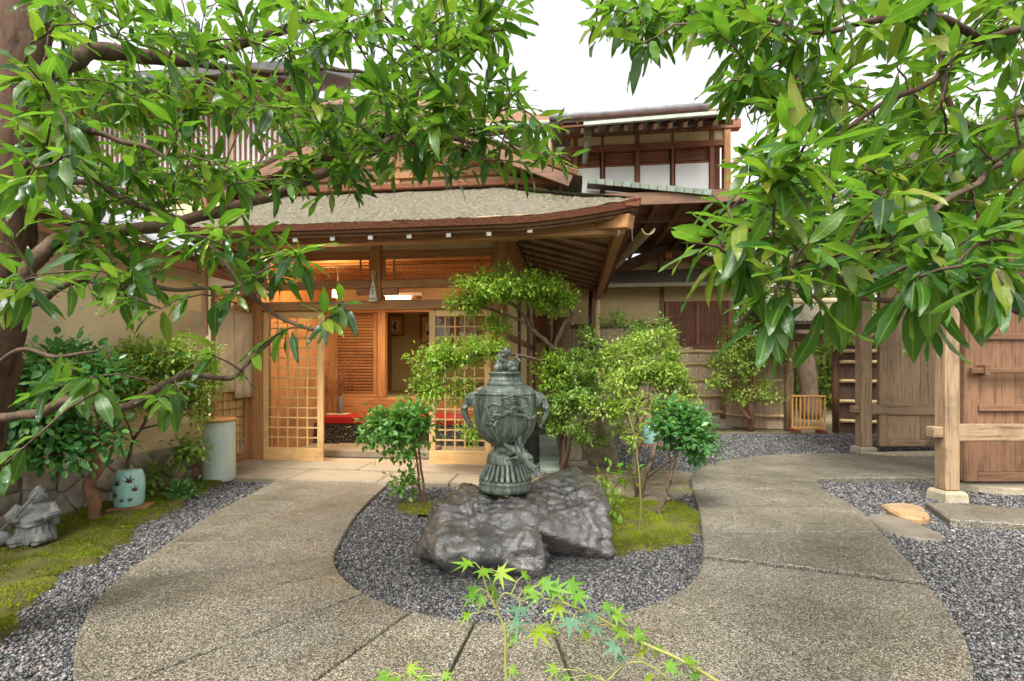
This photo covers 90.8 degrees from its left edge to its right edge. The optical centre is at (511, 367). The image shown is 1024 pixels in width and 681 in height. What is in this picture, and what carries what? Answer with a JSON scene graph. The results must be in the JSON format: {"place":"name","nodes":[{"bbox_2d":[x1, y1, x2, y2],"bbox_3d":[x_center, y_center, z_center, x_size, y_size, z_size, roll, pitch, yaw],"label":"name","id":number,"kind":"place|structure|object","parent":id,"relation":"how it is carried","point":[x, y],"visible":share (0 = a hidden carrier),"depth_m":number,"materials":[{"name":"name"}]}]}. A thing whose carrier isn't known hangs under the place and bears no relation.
{"place":"outdoors","nodes":[
{"label":"outdoors","id":0,"kind":"place"},
{"bbox_2d":[0,433,1023,680],"bbox_3d":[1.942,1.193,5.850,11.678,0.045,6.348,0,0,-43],"label":"gravel","id":1,"kind":"structure","parent":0,"point":[394,564],"depth_m":2.99,"materials":[{"name":"grey gravel"}]},
{"bbox_2d":[0,480,223,642],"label":"moss bank","id":2,"kind":"structure","parent":1,"relation":"on","point":[23,583],"depth_m":3.23,"materials":[{"name":"green plant"}]},
{"bbox_2d":[0,485,61,548],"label":"garden statue","id":3,"kind":"object","parent":2,"relation":"on","point":[33,520],"visible":1,"depth_m":3.32,"materials":[{"name":"grey stone"}]},
{"bbox_2d":[2,326,149,518],"bbox_3d":[-3.257,0.449,3.706,0.884,1.554,1.155,0,0,18],"label":"camellia bush","id":4,"kind":"object","parent":2,"relation":"on","point":[56,439],"visible":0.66,"depth_m":3.65,"materials":[{"name":"green plant"}]},
{"bbox_2d":[106,502,155,510],"bbox_3d":[-3.179,1.165,4.218,0.280,0.025,0.200,0,0,-14],"label":"wooden board","id":5,"kind":"object","parent":2,"relation":"on","point":[145,505],"visible":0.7,"depth_m":4.16,"materials":[{"name":"brown wood"}]},
{"bbox_2d":[112,468,145,507],"bbox_3d":[-3.199,1.000,4.217,0.224,0.295,0.226,0,0,0],"label":"garden stool","id":6,"kind":"object","parent":5,"relation":"on","point":[128,487],"visible":1,"depth_m":4.14,"materials":[{"name":"green ceramic"}]},
{"bbox_2d":[100,327,234,468],"bbox_3d":[-3.088,0.427,4.590,1.053,1.565,0.733,0,0,-20],"label":"azalea bush","id":7,"kind":"object","parent":2,"relation":"on","point":[153,368],"visible":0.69,"depth_m":4.50,"materials":[{"name":"green plant"}]},
{"bbox_2d":[136,431,213,496],"bbox_3d":[-3.202,0.914,4.755,0.672,0.622,0.556,0,0,-36],"label":"young shrub","id":8,"kind":"object","parent":2,"relation":"on","point":[189,449],"visible":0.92,"depth_m":4.69,"materials":[{"name":"green plant"}]},
{"bbox_2d":[154,474,208,499],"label":"ground plant","id":9,"kind":"object","parent":2,"relation":"on","point":[185,484],"visible":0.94,"depth_m":4.56,"materials":[{"name":"green plant"}]},
{"bbox_2d":[0,176,253,530],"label":"garden wall","id":10,"kind":"structure","parent":1,"relation":"on","point":[65,494],"depth_m":4.47,"materials":[{"name":"beige paint"}]},
{"bbox_2d":[211,289,248,462],"bbox_3d":[-3.332,0.125,5.977,0.060,2.050,0.600,0,0,7],"label":"side lattice door","id":11,"kind":"structure","parent":10,"relation":"attached to","point":[229,404],"depth_m":6.08,"materials":[{"name":"paint"}]},
{"bbox_2d":[0,0,590,498],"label":"broadleaf tree","id":12,"kind":"object","parent":1,"relation":"on","point":[44,146],"visible":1,"depth_m":1.92,"materials":[{"name":"green plant"}]},
{"bbox_2d":[193,459,484,487],"bbox_3d":[-1.611,1.167,5.593,3.462,0.065,0.905,0,0,7],"label":"flagstone step","id":13,"kind":"object","parent":1,"relation":"on","point":[434,475],"visible":0.67,"depth_m":5.54,"materials":[{"name":"stone"}]},
{"bbox_2d":[197,416,236,481],"bbox_3d":[-3.091,0.854,5.294,0.364,0.653,0.364,0,0,0],"label":"ceramic jar","id":14,"kind":"object","parent":13,"relation":"on","point":[220,431],"visible":0.81,"depth_m":5.17,"materials":[{"name":"grey ceramic"}]},
{"bbox_2d":[346,394,445,502],"bbox_3d":[-1.014,0.719,4.352,0.832,0.970,0.651,0,0,0],"label":"clipped shrub","id":15,"kind":"object","parent":1,"relation":"on","point":[410,420],"visible":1,"depth_m":4.31,"materials":[{"name":"green plant"}]},
{"bbox_2d":[398,499,433,515],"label":"moss bank","id":16,"kind":"structure","parent":1,"relation":"on","point":[413,508],"depth_m":4.20,"materials":[{"name":"green plant"}]},
{"bbox_2d":[415,467,615,578],"bbox_3d":[0.065,1.103,3.421,1.471,0.668,1.088,0,0,-29],"label":"boulder","id":17,"kind":"object","parent":1,"relation":"on","point":[539,525],"visible":0.8,"depth_m":3.13,"materials":[{"name":"grey stone"}]},
{"bbox_2d":[461,347,549,495],"bbox_3d":[-0.015,0.347,3.414,0.547,0.969,0.446,0,0,43],"label":"bronze urn","id":18,"kind":"object","parent":17,"relation":"on","point":[505,405],"visible":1,"depth_m":3.31,"materials":[{"name":"green metal"}]},
{"bbox_2d":[538,435,559,472],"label":"upright stone block","id":19,"kind":"structure","parent":1,"relation":"on","point":[549,457],"depth_m":6.71,"materials":[{"name":"grey stone"}]},
{"bbox_2d":[567,375,587,466],"bbox_3d":[0.767,0.637,6.234,0.480,1.135,0.416,0,0,0],"label":"stone lantern","id":20,"kind":"object","parent":1,"relation":"on","point":[575,458],"visible":0.11,"depth_m":6.15,"materials":[{"name":"beige stone"}]},
{"bbox_2d":[582,408,618,465],"bbox_3d":[1.040,0.889,6.506,0.647,0.807,0.646,0,0,0],"label":"boulder","id":21,"kind":"object","parent":1,"relation":"on","point":[593,456],"visible":0.38,"depth_m":6.22,"materials":[{"name":"grey stone"}]},
{"bbox_2d":[641,442,662,446],"bbox_3d":[2.077,1.180,7.730,0.360,0.030,0.280,0,0,-6],"label":"wooden board","id":22,"kind":"object","parent":1,"relation":"on","point":[648,445],"visible":0.24,"depth_m":7.60,"materials":[{"name":"brown wood"}]},
{"bbox_2d":[642,424,656,444],"bbox_3d":[2.107,1.016,7.729,0.224,0.295,0.226,0,0,0],"label":"garden stool","id":23,"kind":"object","parent":22,"relation":"on","point":[650,439],"visible":0.48,"depth_m":7.64,"materials":[{"name":"green ceramic"}]},
{"bbox_2d":[605,494,701,558],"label":"moss bank","id":24,"kind":"structure","parent":1,"relation":"on","point":[681,520],"depth_m":3.72,"materials":[{"name":"green plant"}]},
{"bbox_2d":[594,454,645,523],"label":"seedling","id":25,"kind":"object","parent":24,"relation":"on","point":[611,499],"visible":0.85,"depth_m":4.06,"materials":[{"name":"green plant"}]},
{"bbox_2d":[596,339,651,529],"bbox_3d":[0.876,0.489,3.804,0.428,1.422,0.409,0,0,0],"label":"sapling","id":26,"kind":"object","parent":24,"relation":"on","point":[622,371],"visible":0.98,"depth_m":3.78,"materials":[{"name":"green plant"}]},
{"bbox_2d":[644,384,737,514],"bbox_3d":[1.396,0.669,4.118,0.708,1.085,0.628,0,0,0],"label":"camellia bush","id":27,"kind":"object","parent":24,"relation":"on","point":[687,425],"visible":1,"depth_m":4.03,"materials":[{"name":"green plant"}]},
{"bbox_2d":[645,484,682,499],"bbox_3d":[1.469,1.196,4.839,0.333,0.028,0.699,0,0,28],"label":"stepping stone","id":28,"kind":"object","parent":1,"relation":"on","point":[651,491],"visible":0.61,"depth_m":4.76,"materials":[{"name":"grey stone"}]},
{"bbox_2d":[638,470,693,482],"bbox_3d":[1.686,1.196,5.494,0.696,0.028,0.649,0,0,0],"label":"stepping stone","id":29,"kind":"object","parent":1,"relation":"on","point":[677,476],"visible":0.39,"depth_m":5.48,"materials":[{"name":"grey stone"}]},
{"bbox_2d":[577,0,1023,380],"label":"broadleaf tree","id":30,"kind":"object","parent":1,"relation":"on","point":[938,277],"visible":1,"depth_m":1.37,"materials":[{"name":"green plant"}]},
{"bbox_2d":[789,395,827,434],"bbox_3d":[5.417,0.851,9.225,0.566,0.698,0.320,0,0,15],"label":"wooden barrier","id":31,"kind":"object","parent":1,"relation":"on","point":[820,429],"visible":1,"depth_m":9.21,"materials":[{"name":"brown wood"}]},
{"bbox_2d":[839,344,876,433],"bbox_3d":[6.670,0.382,9.078,1.363,1.636,0.096,0,0,17],"label":"brush fence","id":32,"kind":"object","parent":1,"relation":"on","point":[846,386],"visible":0.17,"depth_m":9.24,"materials":[{"name":"brown wood"}]},
{"bbox_2d":[866,514,943,541],"bbox_3d":[2.897,1.195,3.775,0.368,0.030,0.620,0,0,0],"label":"stepping stone","id":33,"kind":"object","parent":1,"relation":"on","point":[897,526],"visible":0.72,"depth_m":3.71,"materials":[{"name":"grey stone"}]},
{"bbox_2d":[881,503,929,524],"bbox_3d":[3.214,1.180,4.085,0.290,0.060,0.486,0,0,17],"label":"stepping stone","id":34,"kind":"object","parent":1,"relation":"on","point":[912,513],"visible":0.93,"depth_m":4.04,"materials":[{"name":"beige stone"}]},
{"bbox_2d":[800,119,1023,503],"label":"timber gate","id":35,"kind":"structure","parent":1,"relation":"on","point":[965,419],"depth_m":4.88,"materials":[{"name":"brown wood"}]},
{"bbox_2d":[925,502,1023,531],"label":"paving slab","id":36,"kind":"structure","parent":1,"relation":"on","point":[980,516],"depth_m":3.89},
{"bbox_2d":[960,483,1023,495],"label":"gate plinth","id":37,"kind":"structure","parent":1,"relation":"on","point":[1007,488],"depth_m":4.80,"materials":[{"name":"beige stone"}]},
{"bbox_2d":[73,453,975,680],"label":"path","id":38,"kind":"structure","parent":0,"point":[819,583],"depth_m":2.41,"materials":[{"name":"grey concrete"}]},
{"bbox_2d":[370,660,453,680],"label":"maple sapling","id":39,"kind":"object","parent":38,"relation":"on","point":[411,668],"visible":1,"depth_m":1.32,"materials":[{"name":"green plant"}]},
{"bbox_2d":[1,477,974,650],"bbox_3d":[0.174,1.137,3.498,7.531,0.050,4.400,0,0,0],"label":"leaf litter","id":40,"kind":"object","parent":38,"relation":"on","point":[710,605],"visible":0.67,"depth_m":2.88,"materials":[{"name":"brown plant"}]},
{"bbox_2d":[451,557,561,680],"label":"maple sapling","id":41,"kind":"object","parent":38,"relation":"on","point":[538,630],"visible":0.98,"depth_m":1.42,"materials":[{"name":"green plant"}]},
{"bbox_2d":[865,451,934,456],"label":"threshold slab","id":42,"kind":"structure","parent":38,"relation":"on","point":[914,453],"depth_m":6.64,"materials":[{"name":"beige stone"}]},
{"bbox_2d":[52,0,1023,335],"label":"sky","id":43,"kind":"structure","parent":0,"point":[567,77],"materials":[{"name":"white"}]},
{"bbox_2d":[531,466,692,500],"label":"bare earth","id":44,"kind":"structure","parent":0,"point":[591,471],"depth_m":5.20,"materials":[{"name":"brown soil"}]},
{"bbox_2d":[401,259,597,467],"bbox_3d":[-0.045,0.007,5.377,2.220,2.415,0.834,0,0,-23],"label":"pruned tree","id":45,"kind":"object","parent":44,"relation":"on","point":[523,289],"visible":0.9,"depth_m":5.28,"materials":[{"name":"green plant"}]},
{"bbox_2d":[537,305,675,469],"bbox_3d":[1.035,0.256,5.482,1.611,1.917,0.847,0,0,0],"label":"azalea bush","id":46,"kind":"object","parent":44,"relation":"on","point":[577,429],"visible":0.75,"depth_m":5.42,"materials":[{"name":"green plant"}]},
{"bbox_2d":[576,322,702,497],"bbox_3d":[1.232,0.374,4.867,1.266,1.678,0.830,0,0,0],"label":"azalea bush","id":47,"kind":"object","parent":44,"relation":"on","point":[663,369],"visible":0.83,"depth_m":4.77,"materials":[{"name":"green plant"}]},
{"bbox_2d":[524,575,718,680],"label":"maple sapling","id":48,"kind":"object","parent":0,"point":[579,595],"visible":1,"depth_m":1.31,"materials":[{"name":"green plant"}]},
{"bbox_2d":[532,405,835,432],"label":"ground","id":49,"kind":"structure","parent":0,"point":[537,429],"depth_m":9.95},
{"bbox_2d":[55,60,364,414],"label":"wing house","id":50,"kind":"structure","parent":49,"relation":"on","point":[242,151],"depth_m":8.93,"materials":[{"name":"beige paint"}]},
{"bbox_2d":[81,127,124,187],"bbox_3d":[-7.451,-3.870,9.187,0.880,1.220,0.050,0,0,7],"label":"window","id":51,"kind":"structure","parent":50,"relation":"in","point":[116,159],"depth_m":9.16,"materials":[{"name":"white glass"}]},
{"bbox_2d":[130,118,175,185],"bbox_3d":[-6.458,-3.870,9.068,0.880,1.220,0.050,0,0,7],"label":"window","id":52,"kind":"structure","parent":50,"relation":"in","point":[165,133],"depth_m":9.05,"materials":[{"name":"white glass"}]},
{"bbox_2d":[181,114,227,181],"bbox_3d":[-5.465,-3.870,8.950,0.880,1.220,0.050,0,0,7],"label":"window","id":53,"kind":"structure","parent":50,"relation":"in","point":[212,132],"depth_m":8.93,"materials":[{"name":"white glass"}]},
{"bbox_2d":[233,115,280,174],"bbox_3d":[-4.472,-3.870,8.832,0.880,1.220,0.050,0,0,7],"label":"window","id":54,"kind":"structure","parent":50,"relation":"in","point":[241,152],"depth_m":8.83,"materials":[{"name":"white glass"}]},
{"bbox_2d":[146,187,641,464],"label":"entrance house","id":55,"kind":"structure","parent":49,"relation":"on","point":[427,243],"depth_m":6.29,"materials":[{"name":"beige paint"}]},
{"bbox_2d":[215,310,253,397],"bbox_3d":[-3.261,-0.156,5.959,0.029,1.031,0.700,0,0,7],"label":"doorway curtain","id":56,"kind":"object","parent":55,"relation":"hanging from","point":[240,347],"visible":0.73,"depth_m":5.98,"materials":[{"name":"beige fabric"}]},
{"bbox_2d":[264,311,323,460],"bbox_3d":[-2.736,0.230,6.306,0.810,1.866,0.034,0,0,7],"label":"lattice door","id":57,"kind":"structure","parent":55,"relation":"in","point":[297,453],"depth_m":6.29,"materials":[{"name":"brown wood"}]},
{"bbox_2d":[332,290,342,298],"bbox_3d":[-2.446,-1.223,7.090,0.110,0.496,0.110,0,0,7],"label":"lantern","id":58,"kind":"object","parent":55,"relation":"hanging from","point":[334,295],"visible":0.2,"depth_m":7.05,"materials":[{"name":"white paper"}]},
{"bbox_2d":[336,313,377,396],"bbox_3d":[-2.654,-0.210,8.553,0.818,1.420,0.045,0,0,7],"label":"slatted door","id":59,"kind":"structure","parent":55,"relation":"in","point":[363,350],"depth_m":8.54,"materials":[{"name":"brown wood"}]},
{"bbox_2d":[369,270,377,301],"bbox_3d":[-1.661,-0.981,6.038,0.104,0.375,0.040,0,0,7],"label":"paper charm","id":60,"kind":"object","parent":55,"relation":"hanging from","point":[373,295],"visible":1,"depth_m":6.03,"materials":[{"name":"paper"}]},
{"bbox_2d":[211,105,582,202],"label":"gable roof","id":61,"kind":"structure","parent":55,"relation":"on","point":[547,178],"depth_m":7.01,"materials":[{"name":"beige paint"}]},
{"bbox_2d":[390,315,403,335],"bbox_3d":[-2.563,-0.925,11.112,0.367,0.462,0.020,0,0,7],"label":"picture frame","id":62,"kind":"object","parent":55,"relation":"attached to","point":[397,326],"visible":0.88,"depth_m":11.11,"materials":[{"name":"wood"}]},
{"bbox_2d":[324,413,473,424],"bbox_3d":[-1.457,0.800,7.899,2.889,0.110,0.640,0,0,7],"label":"felt bench","id":63,"kind":"object","parent":55,"relation":"on","point":[346,419],"visible":0.14,"depth_m":7.71,"materials":[{"name":"red fabric"}]},
{"bbox_2d":[324,359,358,414],"bbox_3d":[-2.765,0.281,8.075,0.691,0.925,0.428,0,0,7],"label":"flower vase","id":64,"kind":"object","parent":63,"relation":"on","point":[340,405],"visible":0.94,"depth_m":8.04,"materials":[{"name":"plant"}]},
{"bbox_2d":[384,292,422,298],"bbox_3d":[-1.603,-1.056,7.453,0.583,0.094,0.080,0,0,7],"label":"tube lamp","id":65,"kind":"object","parent":55,"relation":"attached to","point":[415,295],"visible":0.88,"depth_m":7.41,"materials":[{"name":"white paint"}]},
{"bbox_2d":[421,315,436,343],"bbox_3d":[-1.822,-0.835,11.024,0.354,0.624,0.020,0,0,7],"label":"picture frame","id":66,"kind":"object","parent":55,"relation":"attached to","point":[425,329],"visible":0.43,"depth_m":11.03,"materials":[{"name":"wood"}]},
{"bbox_2d":[429,309,490,464],"bbox_3d":[-0.623,0.230,6.054,0.754,1.866,0.034,0,0,7],"label":"lattice door","id":67,"kind":"structure","parent":55,"relation":"in","point":[445,456],"depth_m":6.05,"materials":[{"name":"brown wood"}]},
{"bbox_2d":[612,228,654,272],"bbox_3d":[1.466,-1.510,7.400,0.160,0.365,4.705,0,0,3],"label":"bamboo gutter","id":68,"kind":"object","parent":55,"relation":"hanging from","point":[637,241],"visible":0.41,"depth_m":5.66,"materials":[{"name":"wood"}]},
{"bbox_2d":[588,290,600,407],"bbox_3d":[1.569,-0.162,9.600,0.229,2.724,0.139,0,0,0],"label":"bamboo downpipe","id":69,"kind":"object","parent":68,"relation":"attached to","point":[595,311],"visible":0.3,"depth_m":9.57,"materials":[{"name":"brown wood"}]},
{"bbox_2d":[296,94,590,301],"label":"house","id":70,"kind":"structure","parent":49,"relation":"on","point":[518,116],"depth_m":9.39,"materials":[{"name":"beige paint"}]},
{"bbox_2d":[530,0,540,112],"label":"antenna mast","id":71,"kind":"object","parent":70,"relation":"attached to","point":[534,83],"visible":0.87,"depth_m":11.00,"materials":[{"name":"white metal"}]},
{"bbox_2d":[552,317,570,429],"bbox_3d":[0.942,0.126,9.600,0.379,2.160,0.379,0,0,0],"label":"log post","id":72,"kind":"object","parent":49,"relation":"on","point":[564,342],"visible":0.23,"depth_m":9.46,"materials":[{"name":"brown wood"}]},
{"bbox_2d":[570,323,660,425],"bbox_3d":[2.029,0.151,10.321,1.948,2.098,0.120,0,0,7],"label":"brush fence","id":73,"kind":"object","parent":49,"relation":"on","point":[606,331],"visible":0.09,"depth_m":10.32,"materials":[{"name":"brown wood"}]},
{"bbox_2d":[535,245,731,422],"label":"garden wing","id":74,"kind":"structure","parent":49,"relation":"on","point":[639,285],"depth_m":10.72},
{"bbox_2d":[549,102,812,269],"bbox_3d":[2.959,-3.007,10.033,4.228,3.015,5.175,0,0,7],"label":"storey","id":75,"kind":"object","parent":74,"relation":"on","point":[663,161],"visible":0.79,"depth_m":8.60,"materials":[{"name":"brown wood"}]},
{"bbox_2d":[578,154,599,193],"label":"window","id":76,"kind":"structure","parent":75,"relation":"in","point":[593,171],"depth_m":8.81,"materials":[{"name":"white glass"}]},
{"bbox_2d":[605,153,634,193],"bbox_3d":[1.870,-3.342,8.771,0.506,0.782,0.069,0,0,7],"label":"window","id":77,"kind":"structure","parent":75,"relation":"in","point":[621,170],"depth_m":8.76,"materials":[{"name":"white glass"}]},
{"bbox_2d":[640,151,669,184],"bbox_3d":[2.457,-3.342,8.701,0.507,0.782,0.069,0,0,7],"label":"window","id":78,"kind":"structure","parent":75,"relation":"in","point":[658,173],"depth_m":8.68,"materials":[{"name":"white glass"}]},
{"bbox_2d":[675,149,708,188],"bbox_3d":[3.070,-3.342,8.628,0.560,0.782,0.069,0,0,7],"label":"window","id":79,"kind":"structure","parent":75,"relation":"in","point":[689,173],"depth_m":8.61,"materials":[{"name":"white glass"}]},
{"bbox_2d":[664,300,731,349],"bbox_3d":[3.892,-0.878,10.549,1.351,1.033,0.129,0,0,7],"label":"slatted window","id":80,"kind":"structure","parent":74,"relation":"in","point":[698,325],"depth_m":10.54,"materials":[{"name":"brown wood"}]},
{"bbox_2d":[667,343,725,419],"bbox_3d":[3.839,0.340,10.489,1.218,1.720,0.122,0,0,0],"label":"brush fence","id":81,"kind":"object","parent":49,"relation":"on","point":[713,399],"visible":0.38,"depth_m":10.49,"materials":[{"name":"brown wood"}]},
{"bbox_2d":[710,418,731,427],"bbox_3d":[4.252,1.166,10.322,0.429,0.247,0.382,0,0,0],"label":"edging stone","id":82,"kind":"object","parent":49,"relation":"on","point":[723,423],"visible":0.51,"depth_m":10.18,"materials":[{"name":"grey stone"}]},
{"bbox_2d":[698,315,793,431],"bbox_3d":[4.358,0.089,9.451,1.833,2.284,1.132,0,0,0],"label":"tree","id":83,"kind":"object","parent":49,"relation":"on","point":[747,369],"visible":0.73,"depth_m":9.37,"materials":[{"name":"green plant"}]},
{"bbox_2d":[725,349,783,428],"bbox_3d":[4.849,0.402,10.029,1.125,1.596,0.096,0,0,27],"label":"brush fence","id":84,"kind":"object","parent":49,"relation":"on","point":[769,416],"visible":0.34,"depth_m":9.99,"materials":[{"name":"brown wood"}]},
{"bbox_2d":[708,185,840,345],"bbox_3d":[6.882,-2.081,14.397,5.356,6.585,3.722,0,0,0],"label":"background tree","id":85,"kind":"object","parent":49,"relation":"on","point":[740,306],"visible":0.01,"depth_m":14.42,"materials":[{"name":"green plant"}]},
{"bbox_2d":[732,296,876,409],"bbox_3d":[12.522,-0.459,14.871,19.721,3.739,6.447,0,0,5],"label":"hedge","id":86,"kind":"object","parent":49,"relation":"on","point":[825,363],"visible":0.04,"depth_m":14.65,"materials":[{"name":"green plant"}]},
{"bbox_2d":[732,219,878,419],"bbox_3d":[6.828,-1.158,12.162,5.874,4.773,3.408,0,0,0],"label":"background tree","id":87,"kind":"object","parent":49,"relation":"on","point":[807,376],"visible":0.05,"depth_m":11.88,"materials":[{"name":"brown plant"}]},
{"bbox_2d":[737,298,875,432],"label":"garden gate","id":88,"kind":"structure","parent":49,"relation":"on","point":[803,319],"depth_m":9.47,"materials":[{"name":"brown wood"}]},
{"bbox_2d":[754,336,875,404],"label":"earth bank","id":89,"kind":"structure","parent":49,"relation":"on","point":[829,403],"depth_m":16.26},
{"bbox_2d":[777,171,1020,334],"bbox_3d":[10.782,-2.103,13.382,7.171,6.617,3.787,0,0,11],"label":"background tree","id":90,"kind":"object","parent":49,"relation":"on","point":[842,203],"visible":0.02,"depth_m":13.32,"materials":[{"name":"green plant"}]},
{"bbox_2d":[904,98,1021,214],"bbox_3d":[12.310,-2.795,12.304,7.362,8.001,4.164,0,0,0],"label":"background tree","id":91,"kind":"object","parent":49,"relation":"on","point":[970,119],"depth_m":11.81,"materials":[{"name":"green plant"}]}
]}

